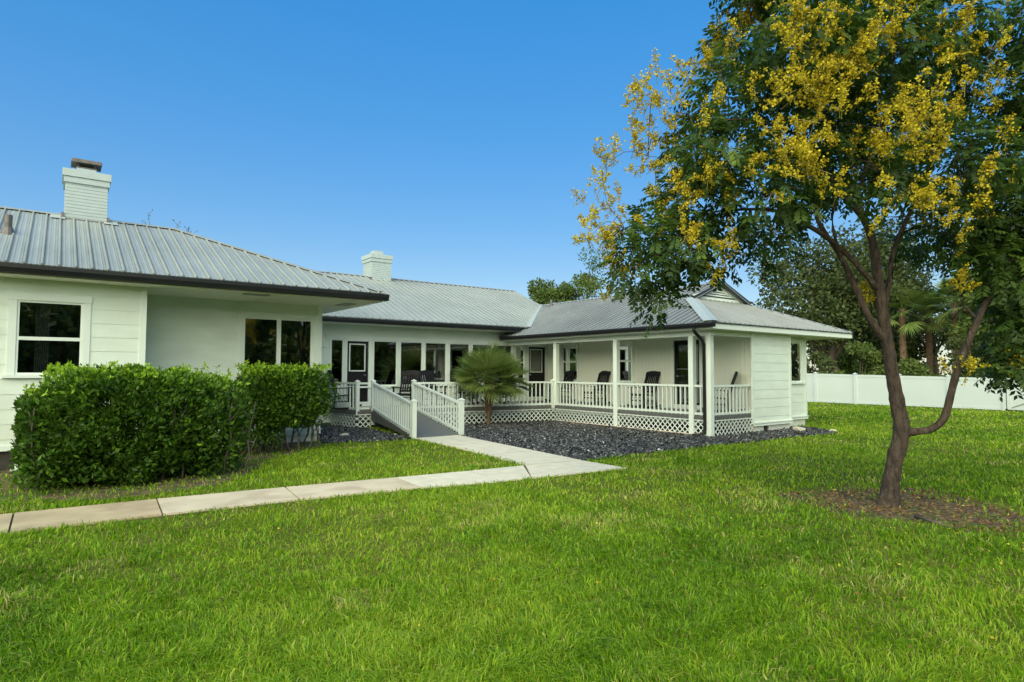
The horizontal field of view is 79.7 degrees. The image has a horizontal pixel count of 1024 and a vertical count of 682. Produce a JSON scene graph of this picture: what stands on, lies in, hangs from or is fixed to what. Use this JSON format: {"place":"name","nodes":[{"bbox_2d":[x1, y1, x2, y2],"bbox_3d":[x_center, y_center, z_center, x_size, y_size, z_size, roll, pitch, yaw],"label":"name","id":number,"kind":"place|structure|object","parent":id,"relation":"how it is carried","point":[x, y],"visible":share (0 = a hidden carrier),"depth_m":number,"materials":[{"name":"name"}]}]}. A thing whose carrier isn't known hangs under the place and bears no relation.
{"place":"outdoors","nodes":[
{"label":"outdoors","id":0,"kind":"place"},
{"bbox_2d":[0,435,625,533],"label":"path","id":1,"kind":"structure","parent":0,"point":[537,464],"depth_m":8.57,"materials":[{"name":"beige concrete"}]},
{"bbox_2d":[0,375,1023,681],"bbox_3d":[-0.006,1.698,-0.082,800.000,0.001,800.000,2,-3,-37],"label":"lawn","id":2,"kind":"structure","parent":0,"point":[308,529],"depth_m":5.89,"materials":[{"name":"plant"}]},
{"bbox_2d":[0,441,316,501],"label":"planting bed","id":3,"kind":"object","parent":2,"relation":"on","point":[124,491],"visible":0.22,"depth_m":9.01,"materials":[{"name":"brown soil"}]},
{"bbox_2d":[7,360,255,493],"bbox_3d":[-5.819,1.241,9.710,3.308,1.889,2.385,2,-3,-37],"label":"boxy hedge","id":4,"kind":"object","parent":3,"relation":"on","point":[68,426],"visible":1,"depth_m":8.89,"materials":[{"name":"green plant"}]},
{"bbox_2d":[233,359,339,455],"bbox_3d":[-4.925,1.362,12.851,2.547,1.955,1.664,2,-3,-37],"label":"leggy hedge","id":5,"kind":"object","parent":3,"relation":"on","point":[271,387],"visible":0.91,"depth_m":12.46,"materials":[{"name":"green plant"}]},
{"bbox_2d":[142,209,196,233],"bbox_3d":[-14.520,-1.302,25.791,2.394,8.576,0.358,0,-3,-3],"label":"bare tree","id":6,"kind":"object","parent":2,"relation":"on","point":[173,220],"visible":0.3,"depth_m":25.98,"materials":[{"name":"grey plant"}]},
{"bbox_2d":[8,446,623,532],"bbox_3d":[-5.705,2.110,8.746,15.480,0.026,6.260,2,-3,-37],"label":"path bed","id":7,"kind":"object","parent":2,"relation":"on","point":[265,504],"visible":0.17,"depth_m":7.60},
{"bbox_2d":[370,379,464,438],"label":"entry ramp","id":8,"kind":"structure","parent":2,"relation":"on","point":[410,418],"depth_m":16.59,"materials":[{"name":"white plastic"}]},
{"bbox_2d":[0,158,853,470],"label":"house","id":9,"kind":"structure","parent":2,"relation":"on","point":[84,278],"depth_m":15.36,"materials":[{"name":"paint"}]},
{"bbox_2d":[2,292,91,377],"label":"window","id":10,"kind":"structure","parent":9,"relation":"in","point":[43,330],"depth_m":10.92,"materials":[{"name":"white paint"}]},
{"bbox_2d":[237,311,317,392],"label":"window","id":11,"kind":"structure","parent":9,"relation":"in","point":[269,338],"depth_m":14.68,"materials":[{"name":"white paint"}]},
{"bbox_2d":[329,337,344,385],"bbox_3d":[-5.784,0.690,19.377,0.900,1.940,1.434,2,-3,-37],"label":"window","id":12,"kind":"structure","parent":9,"relation":"in","point":[333,341],"depth_m":18.97,"materials":[{"name":"white paint"}]},
{"bbox_2d":[336,338,371,405],"bbox_3d":[-5.099,1.002,19.564,0.890,2.120,0.934,2,-3,-37],"label":"door","id":13,"kind":"structure","parent":9,"relation":"in","point":[357,351],"depth_m":19.42,"materials":[{"name":"paint"}]},
{"bbox_2d":[372,339,399,385],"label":"window","id":14,"kind":"structure","parent":9,"relation":"in","point":[396,342],"depth_m":20.02,"materials":[{"name":"white paint"}]},
{"bbox_2d":[375,340,424,384],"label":"window","id":15,"kind":"structure","parent":9,"relation":"in","point":[384,351],"depth_m":20.62,"materials":[{"name":"white paint"}]},
{"bbox_2d":[401,341,447,384],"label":"window","id":16,"kind":"structure","parent":9,"relation":"in","point":[409,355],"depth_m":21.18,"materials":[{"name":"white paint"}]},
{"bbox_2d":[428,342,471,384],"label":"window","id":17,"kind":"structure","parent":9,"relation":"in","point":[432,351],"depth_m":21.75,"materials":[{"name":"white paint"}]},
{"bbox_2d":[451,342,492,381],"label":"window","id":18,"kind":"structure","parent":9,"relation":"in","point":[455,352],"depth_m":22.36,"materials":[{"name":"white paint"}]},
{"bbox_2d":[474,343,513,381],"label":"window","id":19,"kind":"structure","parent":9,"relation":"in","point":[500,344],"depth_m":22.86,"materials":[{"name":"white paint"}]},
{"bbox_2d":[495,345,526,383],"bbox_3d":[-0.111,0.913,23.624,0.940,1.940,1.434,2,-3,-37],"label":"window","id":20,"kind":"structure","parent":9,"relation":"in","point":[520,350],"depth_m":23.18,"materials":[{"name":"white paint"}]},
{"bbox_2d":[527,345,547,400],"bbox_3d":[0.695,1.229,23.901,1.010,2.120,0.934,2,-3,-37],"label":"door","id":21,"kind":"structure","parent":9,"relation":"in","point":[536,354],"depth_m":23.77,"materials":[{"name":"paint"}]},
{"bbox_2d":[559,342,579,381],"bbox_3d":[2.141,0.769,22.827,0.120,1.495,1.080,2,-3,-37],"label":"window","id":22,"kind":"structure","parent":9,"relation":"in","point":[569,352],"depth_m":22.86,"materials":[{"name":"white paint"}]},
{"bbox_2d":[610,340,634,382],"bbox_3d":[3.740,0.672,20.697,0.120,1.495,1.090,2,-3,-37],"label":"window","id":23,"kind":"structure","parent":9,"relation":"in","point":[626,346],"depth_m":20.60,"materials":[{"name":"white paint"}]},
{"bbox_2d":[671,337,702,407],"bbox_3d":[5.649,0.984,18.869,0.934,2.160,1.130,2,-3,-37],"label":"door","id":24,"kind":"structure","parent":9,"relation":"in","point":[679,348],"depth_m":19.02,"materials":[{"name":"paint"}]},
{"bbox_2d":[791,339,805,383],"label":"window","id":25,"kind":"structure","parent":9,"relation":"in","point":[794,368],"depth_m":19.14,"materials":[{"name":"white paint"}]},
{"bbox_2d":[4,441,1023,535],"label":"leaf litter","id":26,"kind":"object","parent":2,"relation":"on","point":[906,502],"visible":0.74,"depth_m":7.72,"materials":[{"name":"brown plant"}]},
{"bbox_2d":[527,277,574,304],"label":"round tree","id":27,"kind":"object","parent":2,"relation":"on","point":[545,293],"visible":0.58,"depth_m":44.18,"materials":[{"name":"green plant"}]},
{"bbox_2d":[317,420,836,460],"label":"slate gravel","id":28,"kind":"structure","parent":2,"relation":"on","point":[574,440],"depth_m":15.38,"materials":[{"name":"grey gravel"}]},
{"bbox_2d":[449,339,535,423],"bbox_3d":[-0.693,1.245,19.092,2.754,2.839,2.746,2,-3,-37],"label":"fan palm","id":29,"kind":"object","parent":28,"relation":"on","point":[489,364],"visible":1,"depth_m":18.70,"materials":[{"name":"green plant"}]},
{"bbox_2d":[793,426,805,430],"bbox_3d":[8.095,2.484,17.273,0.241,0.142,0.383,1,-3,-15],"label":"stone","id":30,"kind":"object","parent":28,"relation":"on","point":[796,428],"visible":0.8,"depth_m":17.20,"materials":[{"name":"white stone"}]},
{"bbox_2d":[568,246,607,300],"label":"slender tree","id":31,"kind":"object","parent":2,"relation":"on","point":[584,280],"visible":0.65,"depth_m":44.47,"materials":[{"name":"green plant"}]},
{"bbox_2d":[191,456,1023,679],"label":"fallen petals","id":32,"kind":"object","parent":2,"relation":"on","point":[856,592],"visible":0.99,"depth_m":6.67,"materials":[{"name":"plant"}]},
{"bbox_2d":[744,236,884,372],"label":"oak tree","id":33,"kind":"object","parent":2,"relation":"on","point":[825,296],"visible":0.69,"depth_m":44.88,"materials":[{"name":"green plant"}]},
{"bbox_2d":[806,350,836,373],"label":"understory shrub","id":34,"kind":"object","parent":2,"relation":"on","point":[817,358],"visible":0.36,"depth_m":40.78,"materials":[{"name":"green plant"}]},
{"bbox_2d":[819,369,845,373],"bbox_3d":[20.505,2.783,39.328,2.615,1.969,2.382,2,-3,-37],"label":"understory shrub","id":35,"kind":"object","parent":2,"relation":"on","point":[839,372],"visible":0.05,"depth_m":39.18,"materials":[{"name":"green plant"}]},
{"bbox_2d":[843,341,884,374],"bbox_3d":[23.052,1.865,39.693,2.684,3.850,2.487,1,-3,-21],"label":"understory shrub","id":36,"kind":"object","parent":2,"relation":"on","point":[869,354],"visible":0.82,"depth_m":39.50,"materials":[{"name":"green plant"}]},
{"bbox_2d":[806,310,925,373],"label":"oak tree","id":37,"kind":"object","parent":2,"relation":"on","point":[810,349],"visible":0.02,"depth_m":60.08,"materials":[{"name":"green plant"}]},
{"bbox_2d":[793,218,940,371],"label":"oak tree","id":38,"kind":"object","parent":2,"relation":"on","point":[900,274],"visible":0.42,"depth_m":43.98,"materials":[{"name":"green plant"}]},
{"bbox_2d":[826,317,924,374],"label":"broadleaf tree","id":39,"kind":"object","parent":2,"relation":"on","point":[846,361],"visible":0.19,"depth_m":51.79,"materials":[{"name":"green plant"}]},
{"bbox_2d":[779,488,1023,536],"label":"bare soil ring","id":40,"kind":"object","parent":2,"relation":"on","point":[882,514],"visible":0.35,"depth_m":7.56,"materials":[{"name":"brown soil"}]},
{"bbox_2d":[570,0,1023,506],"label":"flowering tree","id":41,"kind":"object","parent":40,"relation":"on","point":[842,53],"visible":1,"depth_m":7.25,"materials":[{"name":"green plant"}]},
{"bbox_2d":[914,515,952,528],"bbox_3d":[4.681,2.011,6.843,0.071,0.050,0.519,1,-3,-7],"label":"fallen stick","id":42,"kind":"object","parent":40,"relation":"on","point":[925,518],"visible":0.92,"depth_m":6.83,"materials":[{"name":"wood"}]},
{"bbox_2d":[871,282,933,373],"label":"cabbage palm","id":43,"kind":"object","parent":2,"relation":"on","point":[904,327],"visible":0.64,"depth_m":41.47,"materials":[{"name":"green plant"}]},
{"bbox_2d":[807,372,1006,410],"bbox_3d":[15.386,2.486,35.245,0.180,1.913,20.920,2,-3,-37],"label":"vinyl fence","id":44,"kind":"object","parent":2,"relation":"on","point":[920,391],"visible":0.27,"depth_m":29.98,"materials":[{"name":"white plastic"}]},
{"bbox_2d":[1005,378,1023,410],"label":"fence gate","id":45,"kind":"structure","parent":44,"relation":"attached to","point":[1016,404],"depth_m":26.63,"materials":[{"name":"plastic"}]},
{"bbox_2d":[897,357,931,375],"bbox_3d":[24.253,2.326,37.417,2.393,2.724,2.616,-1,-3,24],"label":"understory shrub","id":46,"kind":"object","parent":2,"relation":"on","point":[911,367],"visible":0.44,"depth_m":36.88,"materials":[{"name":"green plant"}]},
{"bbox_2d":[856,283,992,374],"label":"oak tree","id":47,"kind":"object","parent":2,"relation":"on","point":[940,338],"visible":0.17,"depth_m":49.41,"materials":[{"name":"green plant"}]},
{"bbox_2d":[903,286,958,373],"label":"cabbage palm","id":48,"kind":"object","parent":2,"relation":"on","point":[929,351],"visible":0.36,"depth_m":43.91,"materials":[{"name":"green plant"}]},
{"bbox_2d":[924,372,951,376],"bbox_3d":[25.163,2.706,35.814,2.533,1.817,2.399,-1,-3,25],"label":"understory shrub","id":49,"kind":"object","parent":2,"relation":"on","point":[936,375],"visible":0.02,"depth_m":35.84,"materials":[{"name":"green plant"}]},
{"bbox_2d":[920,276,989,369],"bbox_3d":[28.756,-0.372,39.696,4.362,8.238,4.429,2,-3,-37],"label":"cabbage palm","id":50,"kind":"object","parent":2,"relation":"on","point":[954,307],"visible":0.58,"depth_m":39.80,"materials":[{"name":"green plant"}]},
{"bbox_2d":[944,336,1004,376],"bbox_3d":[26.336,1.612,34.711,3.102,3.897,2.279,-2,-3,35],"label":"understory shrub","id":51,"kind":"object","parent":2,"relation":"on","point":[955,343],"visible":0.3,"depth_m":35.13,"materials":[{"name":"green plant"}]},
{"bbox_2d":[939,0,1023,402],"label":"shade tree","id":52,"kind":"object","parent":2,"relation":"on","point":[1013,51],"visible":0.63,"depth_m":7.82,"materials":[{"name":"green plant"}]},
{"bbox_2d":[943,264,1022,375],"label":"broadleaf tree","id":53,"kind":"object","parent":2,"relation":"on","point":[970,305],"depth_m":49.57,"materials":[{"name":"green plant"}]},
{"bbox_2d":[946,234,1022,396],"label":"broadleaf tree","id":54,"kind":"object","parent":2,"relation":"on","point":[960,330],"visible":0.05,"depth_m":38.17,"materials":[{"name":"green plant"}]},
{"bbox_2d":[962,358,1013,377],"bbox_3d":[26.005,2.196,33.398,2.045,2.604,2.962,0,-3,-3],"label":"understory shrub","id":55,"kind":"object","parent":2,"relation":"on","point":[977,372],"visible":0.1,"depth_m":33.43,"materials":[{"name":"green plant"}]},
{"bbox_2d":[1006,327,1023,370],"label":"understory shrub","id":56,"kind":"object","parent":2,"relation":"on","point":[1021,368],"visible":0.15,"depth_m":32.41,"materials":[{"name":"green plant"}]},
{"bbox_2d":[0,0,1023,374],"label":"sky","id":57,"kind":"structure","parent":0,"point":[451,140],"materials":[{"name":"blue"}]},
{"bbox_2d":[345,414,734,434],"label":"soil under deck","id":58,"kind":"structure","parent":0,"point":[553,417],"depth_m":20.29,"materials":[{"name":"soil"}]},
{"bbox_2d":[330,379,751,435],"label":"porch deck","id":59,"kind":"structure","parent":58,"relation":"on","point":[633,411],"depth_m":18.13,"materials":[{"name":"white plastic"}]},
{"bbox_2d":[326,370,361,409],"bbox_3d":[-5.068,1.439,18.238,1.120,1.159,0.680,0,-3,-6],"label":"rocking chair","id":60,"kind":"object","parent":59,"relation":"on","point":[333,386],"visible":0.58,"depth_m":17.95,"materials":[{"name":"black paint"}]},
{"bbox_2d":[391,370,419,406],"bbox_3d":[-3.306,1.492,19.239,0.680,1.159,1.120,0,-3,12],"label":"rocking chair","id":61,"kind":"object","parent":59,"relation":"on","point":[414,373],"visible":0.5,"depth_m":19.48,"materials":[{"name":"black paint"}]},
{"bbox_2d":[419,370,446,405],"bbox_3d":[-2.636,1.536,20.095,0.680,1.159,1.120,2,-4,-40],"label":"rocking chair","id":62,"kind":"object","parent":59,"relation":"on","point":[426,372],"visible":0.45,"depth_m":20.29,"materials":[{"name":"black paint"}]},
{"bbox_2d":[455,370,478,404],"bbox_3d":[-1.561,1.575,20.833,0.680,1.159,1.120,1,-3,-20],"label":"rocking chair","id":63,"kind":"object","parent":59,"relation":"on","point":[459,386],"visible":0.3,"depth_m":20.83,"materials":[{"name":"black paint"}]},
{"bbox_2d":[481,375,508,402],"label":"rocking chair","id":64,"kind":"object","parent":59,"relation":"on","point":[482,400],"visible":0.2,"depth_m":21.72,"materials":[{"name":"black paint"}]},
{"bbox_2d":[545,371,574,402],"bbox_3d":[1.851,1.669,22.566,1.120,1.159,0.680,2,-3,-30],"label":"rocking chair","id":65,"kind":"object","parent":59,"relation":"on","point":[570,373],"visible":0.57,"depth_m":22.62,"materials":[{"name":"black paint"}]},
{"bbox_2d":[578,371,610,404],"bbox_3d":[2.917,1.605,21.144,1.120,1.159,0.680,2,-3,-31],"label":"rocking chair","id":66,"kind":"object","parent":59,"relation":"on","point":[602,374],"visible":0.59,"depth_m":21.17,"materials":[{"name":"black paint"}]},
{"bbox_2d":[627,371,660,407],"bbox_3d":[4.217,1.526,19.413,1.120,1.159,0.680,2,-3,-33],"label":"rocking chair","id":67,"kind":"object","parent":59,"relation":"on","point":[655,374],"visible":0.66,"depth_m":19.42,"materials":[{"name":"black paint"}]},
{"bbox_2d":[702,371,744,412],"bbox_3d":[5.880,1.422,17.135,1.120,1.159,0.680,-1,-3,15],"label":"rocking chair","id":68,"kind":"object","parent":59,"relation":"on","point":[734,377],"visible":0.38,"depth_m":16.88,"materials":[{"name":"black paint"}]}
]}

